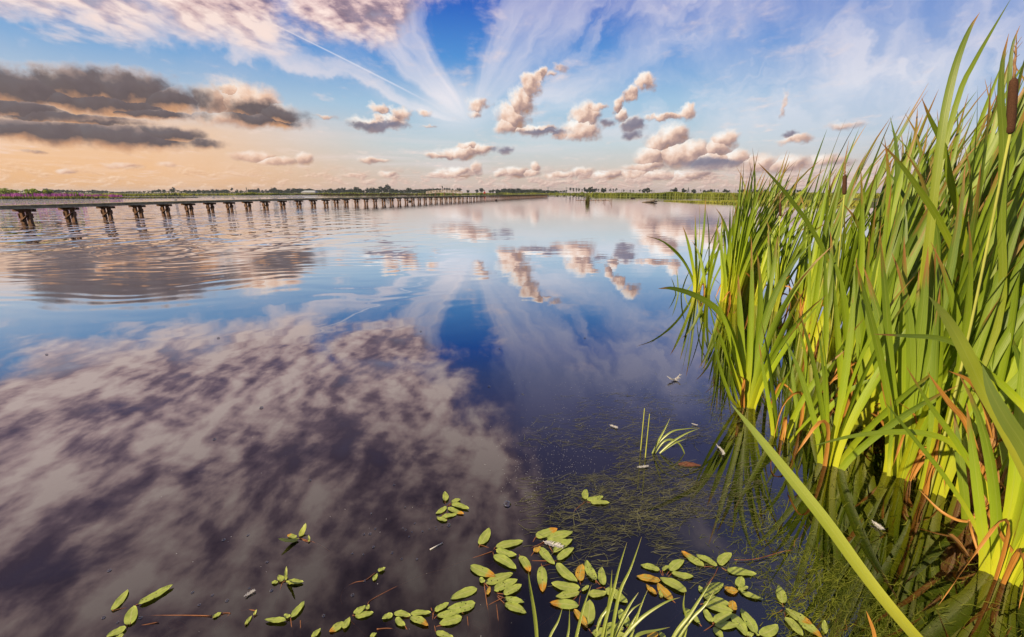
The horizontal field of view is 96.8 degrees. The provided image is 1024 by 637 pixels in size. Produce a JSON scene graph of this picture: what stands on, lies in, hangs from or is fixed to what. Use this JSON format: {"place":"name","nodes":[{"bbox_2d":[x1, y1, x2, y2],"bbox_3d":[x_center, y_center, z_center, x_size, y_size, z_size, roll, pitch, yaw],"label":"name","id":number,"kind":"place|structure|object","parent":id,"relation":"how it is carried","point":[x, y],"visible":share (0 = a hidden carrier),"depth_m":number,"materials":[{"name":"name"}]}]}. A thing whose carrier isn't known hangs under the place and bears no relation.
{"place":"outdoors","nodes":[
{"label":"outdoors","id":0,"kind":"place"},
{"bbox_2d":[0,195,194,198],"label":"bank","id":1,"kind":"structure","parent":0,"point":[118,197],"depth_m":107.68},
{"bbox_2d":[0,193,121,197],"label":"purple loosestrife","id":2,"kind":"object","parent":1,"relation":"on","point":[51,195],"visible":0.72,"depth_m":103.08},
{"bbox_2d":[81,193,880,201],"bbox_3d":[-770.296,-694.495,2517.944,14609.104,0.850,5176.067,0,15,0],"label":"land","id":3,"kind":"structure","parent":0,"point":[854,199],"depth_m":345.69,"materials":[{"name":"plant"}]},
{"bbox_2d":[21,192,294,195],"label":"shore sedge","id":4,"kind":"object","parent":3,"relation":"on","point":[171,194],"visible":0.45,"depth_m":202.01,"materials":[{"name":"plant"}]},
{"bbox_2d":[20,190,566,193],"bbox_3d":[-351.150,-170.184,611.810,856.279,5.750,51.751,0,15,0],"label":"hedgerow","id":5,"kind":"object","parent":3,"relation":"on","point":[274,191],"visible":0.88,"depth_m":605.94,"materials":[{"name":"green plant"}]},
{"bbox_2d":[236,192,594,195],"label":"shore reeds","id":6,"kind":"object","parent":3,"relation":"on","point":[393,193],"visible":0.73,"depth_m":311.98,"materials":[{"name":"plant"}]},
{"bbox_2d":[584,191,843,199],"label":"reed bed","id":7,"kind":"object","parent":3,"relation":"on","point":[713,194],"visible":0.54,"depth_m":146.25,"materials":[{"name":"plant"}]},
{"bbox_2d":[0,194,1023,636],"bbox_3d":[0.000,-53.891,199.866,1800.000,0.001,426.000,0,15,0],"label":"water","id":8,"kind":"structure","parent":0,"point":[386,364],"depth_m":2.58,"materials":[{"name":"liquid"}]},
{"bbox_2d":[107,584,211,636],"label":"pondweed","id":9,"kind":"object","parent":8,"relation":"on","point":[131,614],"visible":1,"depth_m":1.47,"materials":[{"name":"green plant"}]},
{"bbox_2d":[265,601,304,627],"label":"pondweed","id":10,"kind":"object","parent":8,"relation":"on","point":[296,610],"visible":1,"depth_m":1.44,"materials":[{"name":"green plant"}]},
{"bbox_2d":[272,566,302,588],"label":"pondweed","id":11,"kind":"object","parent":8,"relation":"on","point":[280,578],"visible":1,"depth_m":1.57,"materials":[{"name":"green plant"}]},
{"bbox_2d":[278,523,312,541],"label":"pondweed","id":12,"kind":"object","parent":8,"relation":"on","point":[301,533],"visible":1,"depth_m":1.77,"materials":[{"name":"green plant"}]},
{"bbox_2d":[329,588,392,631],"bbox_3d":[-0.387,0.930,1.512,0.108,0.017,0.416,14,21,41],"label":"pondweed","id":13,"kind":"object","parent":8,"relation":"on","point":[359,612],"visible":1,"depth_m":1.45,"materials":[{"name":"green plant"}]},
{"bbox_2d":[311,602,455,636],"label":"pondweed","id":14,"kind":"object","parent":8,"relation":"on","point":[442,633],"visible":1,"depth_m":1.44,"materials":[{"name":"green plant"}]},
{"bbox_2d":[377,610,430,629],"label":"pondweed","id":15,"kind":"object","parent":8,"relation":"on","point":[415,618],"visible":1,"depth_m":1.44,"materials":[{"name":"green plant"}]},
{"bbox_2d":[436,492,468,520],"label":"pondweed","id":16,"kind":"object","parent":8,"relation":"on","point":[451,509],"visible":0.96,"depth_m":1.93,"materials":[{"name":"green plant"}]},
{"bbox_2d":[439,586,476,625],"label":"pondweed","id":17,"kind":"object","parent":8,"relation":"on","point":[459,607],"visible":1,"depth_m":1.48,"materials":[{"name":"green plant"}]},
{"bbox_2d":[470,564,525,619],"bbox_3d":[-0.052,0.929,1.514,0.196,0.017,0.274,0,15,0],"label":"pondweed","id":18,"kind":"object","parent":8,"relation":"on","point":[502,583],"visible":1,"depth_m":1.56,"materials":[{"name":"green plant"}]},
{"bbox_2d":[473,528,522,568],"bbox_3d":[-0.085,0.872,1.723,0.237,0.017,0.200,3,16,11],"label":"pondweed","id":19,"kind":"object","parent":8,"relation":"on","point":[502,555],"visible":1,"depth_m":1.72,"materials":[{"name":"green plant"}]},
{"bbox_2d":[519,554,576,591],"bbox_3d":[0.068,0.894,1.641,0.345,0.017,0.156,9,18,31],"label":"pondweed","id":20,"kind":"object","parent":8,"relation":"on","point":[564,571],"visible":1,"depth_m":1.61,"materials":[{"name":"green plant"}]},
{"bbox_2d":[531,528,573,563],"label":"pondweed","id":21,"kind":"object","parent":8,"relation":"on","point":[553,534],"visible":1,"depth_m":1.75,"materials":[{"name":"green plant"}]},
{"bbox_2d":[528,572,590,636],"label":"grass clump","id":22,"kind":"object","parent":8,"relation":"on","point":[556,624],"visible":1,"depth_m":1.29,"materials":[{"name":"plant"}]},
{"bbox_2d":[550,564,588,608],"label":"pondweed","id":23,"kind":"object","parent":8,"relation":"on","point":[570,590],"visible":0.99,"depth_m":1.53,"materials":[{"name":"green plant"}]},
{"bbox_2d":[574,489,609,510],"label":"pondweed","id":24,"kind":"object","parent":8,"relation":"on","point":[594,500],"visible":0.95,"depth_m":1.99,"materials":[{"name":"green plant"}]},
{"bbox_2d":[574,600,627,636],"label":"pondweed","id":25,"kind":"object","parent":8,"relation":"on","point":[588,616],"visible":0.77,"depth_m":1.44,"materials":[{"name":"green plant"}]},
{"bbox_2d":[585,560,626,602],"bbox_3d":[0.316,0.912,1.576,0.125,0.017,0.178,0,15,0],"label":"pondweed","id":26,"kind":"object","parent":8,"relation":"on","point":[589,569],"visible":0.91,"depth_m":1.57,"materials":[{"name":"green plant"}]},
{"bbox_2d":[515,392,772,594],"bbox_3d":[0.852,0.695,2.296,1.684,0.034,1.615,0,15,0],"label":"floating weed","id":27,"kind":"object","parent":8,"relation":"on","point":[646,500],"visible":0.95,"depth_m":2.02,"materials":[{"name":"plant"}]},
{"bbox_2d":[595,537,713,636],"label":"grass clump","id":28,"kind":"object","parent":8,"relation":"on","point":[683,624],"visible":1,"depth_m":1.29,"materials":[{"name":"plant"}]},
{"bbox_2d":[637,559,693,601],"bbox_3d":[0.539,0.905,1.603,0.169,0.017,0.216,13,20,39],"label":"pondweed","id":29,"kind":"object","parent":8,"relation":"on","point":[674,565],"visible":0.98,"depth_m":1.58,"materials":[{"name":"green plant"}]},
{"bbox_2d":[652,419,698,453],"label":"sedge tuft","id":30,"kind":"object","parent":8,"relation":"in","point":[668,445],"visible":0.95,"depth_m":2.33,"materials":[{"name":"green plant"}]},
{"bbox_2d":[647,197,725,292],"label":"cattail","id":31,"kind":"object","parent":8,"relation":"on","point":[696,275],"visible":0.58,"depth_m":6.05,"materials":[{"name":"green plant"}]},
{"bbox_2d":[692,211,726,294],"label":"cattail","id":32,"kind":"object","parent":8,"relation":"on","point":[707,290],"visible":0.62,"depth_m":5.93,"materials":[{"name":"green plant"}]},
{"bbox_2d":[685,608,747,636],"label":"pondweed","id":33,"kind":"object","parent":8,"relation":"on","point":[721,622],"visible":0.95,"depth_m":1.42,"materials":[{"name":"green plant"}]},
{"bbox_2d":[698,582,736,612],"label":"pondweed","id":34,"kind":"object","parent":8,"relation":"on","point":[718,604],"visible":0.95,"depth_m":1.49,"materials":[{"name":"green plant"}]},
{"bbox_2d":[682,551,762,598],"bbox_3d":[0.645,0.913,1.585,0.431,0.023,0.253,-4,16,-14],"label":"pondweed","id":35,"kind":"object","parent":8,"relation":"on","point":[723,559],"visible":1,"depth_m":1.62,"materials":[{"name":"green plant"}]},
{"bbox_2d":[719,174,769,301],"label":"cattail","id":36,"kind":"object","parent":8,"relation":"in","point":[727,257],"visible":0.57,"depth_m":5.51,"materials":[{"name":"green plant"}]},
{"bbox_2d":[658,237,831,409],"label":"cattail","id":37,"kind":"object","parent":8,"relation":"on","point":[748,380],"visible":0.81,"depth_m":2.73,"materials":[{"name":"green plant"}]},
{"bbox_2d":[716,154,773,295],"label":"cattail","id":38,"kind":"object","parent":8,"relation":"in","point":[726,229],"visible":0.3,"depth_m":5.51,"materials":[{"name":"green plant"}]},
{"bbox_2d":[716,163,785,302],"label":"cattail","id":39,"kind":"object","parent":8,"relation":"in","point":[726,290],"visible":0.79,"depth_m":5.34,"materials":[{"name":"green plant"}]},
{"bbox_2d":[721,173,786,303],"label":"cattail","id":40,"kind":"object","parent":8,"relation":"in","point":[742,276],"visible":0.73,"depth_m":5.32,"materials":[{"name":"green plant"}]},
{"bbox_2d":[740,609,778,636],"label":"pondweed","id":41,"kind":"object","parent":8,"relation":"on","point":[764,631],"visible":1,"depth_m":1.40,"materials":[{"name":"green plant"}]},
{"bbox_2d":[730,162,789,298],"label":"cattail","id":42,"kind":"object","parent":8,"relation":"in","point":[748,272],"visible":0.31,"depth_m":5.39,"materials":[{"name":"green plant"}]},
{"bbox_2d":[737,148,790,299],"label":"cattail","id":43,"kind":"object","parent":8,"relation":"in","point":[746,292],"visible":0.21,"depth_m":5.52,"materials":[{"name":"green plant"}]},
{"bbox_2d":[737,162,802,239],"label":"cattail","id":44,"kind":"object","parent":8,"relation":"in","point":[765,199],"visible":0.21,"depth_m":5.58,"materials":[{"name":"green plant"}]},
{"bbox_2d":[757,330,794,407],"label":"cattail","id":45,"kind":"object","parent":8,"relation":"on","point":[778,388],"visible":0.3,"depth_m":2.81,"materials":[{"name":"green plant"}]},
{"bbox_2d":[744,195,816,305],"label":"cattail","id":46,"kind":"object","parent":8,"relation":"in","point":[763,266],"visible":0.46,"depth_m":5.23,"materials":[{"name":"green plant"}]},
{"bbox_2d":[748,152,817,295],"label":"cattail","id":47,"kind":"object","parent":8,"relation":"in","point":[775,192],"visible":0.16,"depth_m":5.63,"materials":[{"name":"green plant"}]},
{"bbox_2d":[754,152,820,295],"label":"cattail","id":48,"kind":"object","parent":8,"relation":"on","point":[788,213],"visible":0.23,"depth_m":5.34,"materials":[{"name":"green plant"}]},
{"bbox_2d":[766,194,813,303],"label":"cattail","id":49,"kind":"object","parent":8,"relation":"in","point":[794,270],"visible":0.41,"depth_m":5.09,"materials":[{"name":"green plant"}]},
{"bbox_2d":[768,192,823,311],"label":"cattail","id":50,"kind":"object","parent":8,"relation":"on","point":[780,294],"visible":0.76,"depth_m":5.02,"materials":[{"name":"green plant"}]},
{"bbox_2d":[772,586,827,636],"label":"pondweed","id":51,"kind":"object","parent":8,"relation":"on","point":[807,624],"visible":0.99,"depth_m":1.42,"materials":[{"name":"green plant"}]},
{"bbox_2d":[759,326,849,443],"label":"cattail","id":52,"kind":"object","parent":8,"relation":"on","point":[785,430],"visible":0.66,"depth_m":2.46,"materials":[{"name":"green plant"}]},
{"bbox_2d":[773,130,842,288],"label":"cattail","id":53,"kind":"object","parent":8,"relation":"on","point":[804,196],"visible":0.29,"depth_m":5.59,"materials":[{"name":"green plant"}]},
{"bbox_2d":[646,367,991,636],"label":"mossy weed","id":54,"kind":"object","parent":8,"relation":"on","point":[827,596],"visible":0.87,"depth_m":1.57,"materials":[{"name":"plant"}]},
{"bbox_2d":[773,313,869,439],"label":"cattail","id":55,"kind":"object","parent":8,"relation":"on","point":[803,415],"visible":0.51,"depth_m":2.52,"materials":[{"name":"green plant"}]},
{"bbox_2d":[760,165,883,351],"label":"cattail","id":56,"kind":"object","parent":8,"relation":"on","point":[811,327],"visible":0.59,"depth_m":3.77,"materials":[{"name":"green plant"}]},
{"bbox_2d":[796,171,852,310],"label":"cattail","id":57,"kind":"object","parent":8,"relation":"in","point":[803,269],"visible":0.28,"depth_m":5.06,"materials":[{"name":"green plant"}]},
{"bbox_2d":[786,122,864,304],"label":"cattail","id":58,"kind":"object","parent":8,"relation":"on","point":[793,301],"visible":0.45,"depth_m":5.20,"materials":[{"name":"green plant"}]},
{"bbox_2d":[731,404,922,636],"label":"cattail","id":59,"kind":"object","parent":8,"relation":"on","point":[847,550],"visible":1,"depth_m":1.40,"materials":[{"name":"green plant"}]},
{"bbox_2d":[796,127,884,318],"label":"cattail","id":60,"kind":"object","parent":8,"relation":"in","point":[816,252],"visible":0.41,"depth_m":4.65,"materials":[{"name":"green plant"}]},
{"bbox_2d":[804,120,888,324],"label":"cattail","id":61,"kind":"object","parent":8,"relation":"in","point":[849,189],"visible":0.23,"depth_m":4.24,"materials":[{"name":"green plant"}]},
{"bbox_2d":[821,161,877,370],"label":"cattail","id":62,"kind":"object","parent":8,"relation":"in","point":[830,349],"visible":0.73,"depth_m":3.35,"materials":[{"name":"green plant"}]},
{"bbox_2d":[816,202,883,362],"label":"cattail","id":63,"kind":"object","parent":8,"relation":"in","point":[831,270],"visible":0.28,"depth_m":3.51,"materials":[{"name":"green plant"}]},
{"bbox_2d":[807,142,894,323],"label":"cattail","id":64,"kind":"object","parent":8,"relation":"on","point":[835,208],"visible":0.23,"depth_m":4.09,"materials":[{"name":"green plant"}]},
{"bbox_2d":[696,374,1023,636],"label":"submerged weed","id":65,"kind":"object","parent":8,"relation":"in","point":[931,585],"visible":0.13,"depth_m":1.59,"materials":[{"name":"plant"}]},
{"bbox_2d":[784,264,957,470],"bbox_3d":[1.568,0.405,2.086,0.632,1.271,0.310,12,19,36],"label":"cattail","id":66,"kind":"object","parent":8,"relation":"on","point":[830,453],"visible":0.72,"depth_m":2.15,"materials":[{"name":"green plant"}]},
{"bbox_2d":[818,92,926,339],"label":"cattail","id":67,"kind":"object","parent":8,"relation":"on","point":[870,216],"visible":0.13,"depth_m":3.80,"materials":[{"name":"green plant"}]},
{"bbox_2d":[818,84,927,351],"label":"cattail","id":68,"kind":"object","parent":8,"relation":"in","point":[879,175],"visible":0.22,"depth_m":3.46,"materials":[{"name":"green plant"}]},
{"bbox_2d":[842,153,911,254],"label":"cattail","id":69,"kind":"object","parent":8,"relation":"in","point":[856,222],"visible":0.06,"depth_m":3.23,"materials":[{"name":"green plant"}]},
{"bbox_2d":[829,209,944,382],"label":"cattail","id":70,"kind":"object","parent":8,"relation":"on","point":[915,264],"visible":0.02,"depth_m":2.79,"materials":[{"name":"green plant"}]},
{"bbox_2d":[830,190,962,422],"bbox_3d":[1.992,0.124,2.478,0.566,1.602,0.260,9,18,29],"label":"cattail","id":71,"kind":"object","parent":8,"relation":"on","point":[911,258],"visible":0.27,"depth_m":2.55,"materials":[{"name":"green plant"}]},
{"bbox_2d":[827,142,975,387],"bbox_3d":[2.420,-0.144,2.932,0.678,1.879,0.172,0,15,0],"label":"cattail","id":72,"kind":"object","parent":8,"relation":"on","point":[911,214],"visible":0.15,"depth_m":2.83,"materials":[{"name":"green plant"}]},
{"bbox_2d":[864,89,938,276],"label":"cattail","id":73,"kind":"object","parent":8,"relation":"in","point":[922,127],"visible":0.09,"depth_m":3.25,"materials":[{"name":"green plant"}]},
{"bbox_2d":[842,105,967,349],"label":"cattail","id":74,"kind":"object","parent":8,"relation":"in","point":[926,158],"visible":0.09,"depth_m":3.32,"materials":[{"name":"green plant"}]},
{"bbox_2d":[855,185,968,429],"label":"cattail","id":75,"kind":"object","parent":8,"relation":"on","point":[870,411],"visible":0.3,"depth_m":2.47,"materials":[{"name":"green plant"}]},
{"bbox_2d":[832,115,997,378],"bbox_3d":[2.564,-0.257,2.999,0.610,2.060,0.426,8,17,27],"label":"cattail","id":76,"kind":"object","parent":8,"relation":"in","point":[899,175],"visible":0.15,"depth_m":2.98,"materials":[{"name":"green plant"}]},
{"bbox_2d":[814,321,1023,609],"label":"cattail","id":77,"kind":"object","parent":8,"relation":"on","point":[1001,554],"visible":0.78,"depth_m":1.58,"materials":[{"name":"green plant"}]},
{"bbox_2d":[869,137,968,279],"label":"cattail","id":78,"kind":"object","parent":8,"relation":"on","point":[888,189],"visible":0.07,"depth_m":2.85,"materials":[{"name":"green plant"}]},
{"bbox_2d":[842,108,996,350],"bbox_3d":[2.872,-0.391,3.192,0.648,2.216,0.752,-8,17,-27],"label":"cattail","id":79,"kind":"object","parent":8,"relation":"in","point":[876,237],"visible":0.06,"depth_m":3.29,"materials":[{"name":"green plant"}]},
{"bbox_2d":[822,137,1018,392],"bbox_3d":[2.356,-0.064,2.625,0.497,1.888,0.664,-12,19,-36],"label":"cattail","id":80,"kind":"object","parent":8,"relation":"in","point":[893,238],"visible":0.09,"depth_m":2.70,"materials":[{"name":"green plant"}]},
{"bbox_2d":[859,85,989,227],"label":"cattail","id":81,"kind":"object","parent":8,"relation":"in","point":[953,133],"visible":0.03,"depth_m":3.81,"materials":[{"name":"green plant"}]},
{"bbox_2d":[886,155,964,332],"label":"cattail","id":82,"kind":"object","parent":8,"relation":"in","point":[922,228],"visible":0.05,"depth_m":2.51,"materials":[{"name":"green plant"}]},
{"bbox_2d":[851,105,1017,269],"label":"cattail","id":83,"kind":"object","parent":8,"relation":"in","point":[960,148],"visible":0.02,"depth_m":3.00,"materials":[{"name":"green plant"}]},
{"bbox_2d":[856,163,1023,494],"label":"cattail","id":84,"kind":"object","parent":8,"relation":"on","point":[914,356],"visible":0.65,"depth_m":2.00,"materials":[{"name":"green plant"}]},
{"bbox_2d":[906,96,982,217],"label":"cattail","id":85,"kind":"object","parent":8,"relation":"in","point":[923,174],"visible":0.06,"depth_m":3.03,"materials":[{"name":"green plant"}]},
{"bbox_2d":[876,331,1019,521],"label":"cattail","id":86,"kind":"object","parent":8,"relation":"on","point":[1004,452],"visible":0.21,"depth_m":1.78,"materials":[{"name":"green plant"}]},
{"bbox_2d":[881,142,1023,406],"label":"cattail","id":87,"kind":"object","parent":8,"relation":"on","point":[941,225],"visible":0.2,"depth_m":1.89,"materials":[{"name":"green plant"}]},
{"bbox_2d":[883,96,1023,370],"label":"cattail","id":88,"kind":"object","parent":8,"relation":"in","point":[908,206],"visible":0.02,"depth_m":2.73,"materials":[{"name":"green plant"}]},
{"bbox_2d":[891,111,1015,369],"bbox_3d":[2.909,-0.427,3.195,0.516,2.283,0.622,-7,17,-24],"label":"cattail","id":89,"kind":"object","parent":8,"relation":"in","point":[914,162],"visible":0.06,"depth_m":3.08,"materials":[{"name":"green plant"}]},
{"bbox_2d":[890,1,1023,472],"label":"cattail","id":90,"kind":"object","parent":8,"relation":"on","point":[953,113],"visible":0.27,"depth_m":1.94,"materials":[{"name":"green plant"}]},
{"bbox_2d":[896,86,1023,373],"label":"cattail","id":91,"kind":"object","parent":8,"relation":"on","point":[991,153],"visible":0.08,"depth_m":2.60,"materials":[{"name":"green plant"}]},
{"bbox_2d":[898,26,1023,480],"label":"cattail","id":92,"kind":"object","parent":8,"relation":"on","point":[1017,336],"visible":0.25,"depth_m":1.84,"materials":[{"name":"green plant"}]},
{"bbox_2d":[906,99,1023,316],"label":"cattail","id":93,"kind":"object","parent":8,"relation":"on","point":[951,185],"visible":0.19,"depth_m":2.06,"materials":[{"name":"green plant"}]},
{"bbox_2d":[921,413,1008,554],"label":"cattail","id":94,"kind":"object","parent":8,"relation":"on","point":[962,477],"visible":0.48,"depth_m":1.86,"materials":[{"name":"green plant"}]},
{"bbox_2d":[913,216,1021,505],"bbox_3d":[2.001,0.236,1.802,0.778,1.747,0.314,4,16,13],"label":"cattail","id":95,"kind":"object","parent":8,"relation":"on","point":[1001,374],"visible":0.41,"depth_m":1.86,"materials":[{"name":"green plant"}]},
{"bbox_2d":[918,32,1023,497],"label":"cattail","id":96,"kind":"object","parent":8,"relation":"in","point":[946,461],"visible":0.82,"depth_m":1.85,"materials":[{"name":"green plant"}]},
{"bbox_2d":[919,14,1023,368],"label":"cattail","id":97,"kind":"object","parent":8,"relation":"on","point":[983,226],"visible":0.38,"depth_m":1.87,"materials":[{"name":"green plant"}]},
{"bbox_2d":[922,34,1023,491],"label":"cattail","id":98,"kind":"object","parent":8,"relation":"on","point":[992,339],"visible":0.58,"depth_m":1.79,"materials":[{"name":"green plant"}]},
{"bbox_2d":[929,297,1023,482],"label":"cattail","id":99,"kind":"object","parent":8,"relation":"on","point":[1003,418],"visible":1,"depth_m":1.06,"materials":[{"name":"green plant"}]},
{"bbox_2d":[942,171,1014,274],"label":"cattail","id":100,"kind":"object","parent":8,"relation":"on","point":[1008,209],"visible":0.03,"depth_m":2.43,"materials":[{"name":"green plant"}]},
{"bbox_2d":[937,51,1023,182],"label":"cattail","id":101,"kind":"object","parent":8,"relation":"in","point":[984,111],"visible":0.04,"depth_m":3.25,"materials":[{"name":"green plant"}]},
{"bbox_2d":[939,61,1023,237],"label":"cattail","id":102,"kind":"object","parent":8,"relation":"in","point":[1020,108],"visible":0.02,"depth_m":2.70,"materials":[{"name":"green plant"}]},
{"bbox_2d":[983,68,1023,234],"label":"cattail","id":103,"kind":"object","parent":8,"relation":"in","point":[1016,178],"visible":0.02,"depth_m":2.50,"materials":[{"name":"green plant"}]},
{"bbox_2d":[996,265,1023,374],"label":"cattail","id":104,"kind":"object","parent":8,"relation":"in","point":[1020,284],"visible":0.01,"depth_m":2.08,"materials":[{"name":"green plant"}]},
{"bbox_2d":[0,0,1023,192],"label":"sky","id":105,"kind":"structure","parent":0,"point":[660,96],"materials":[{"name":"blue"}]},
{"bbox_2d":[673,201,876,207],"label":"spit","id":106,"kind":"structure","parent":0,"point":[872,206],"depth_m":52.10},
{"bbox_2d":[664,200,858,206],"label":"spit grass","id":107,"kind":"structure","parent":106,"relation":"on","point":[854,204],"depth_m":57.92,"materials":[{"name":"plant"}]},
{"label":"lakebed","id":108,"kind":"structure","parent":0,"visible":0},
{"bbox_2d":[0,194,548,223],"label":"boardwalk","id":109,"kind":"structure","parent":108,"relation":"on","point":[23,210],"depth_m":29.93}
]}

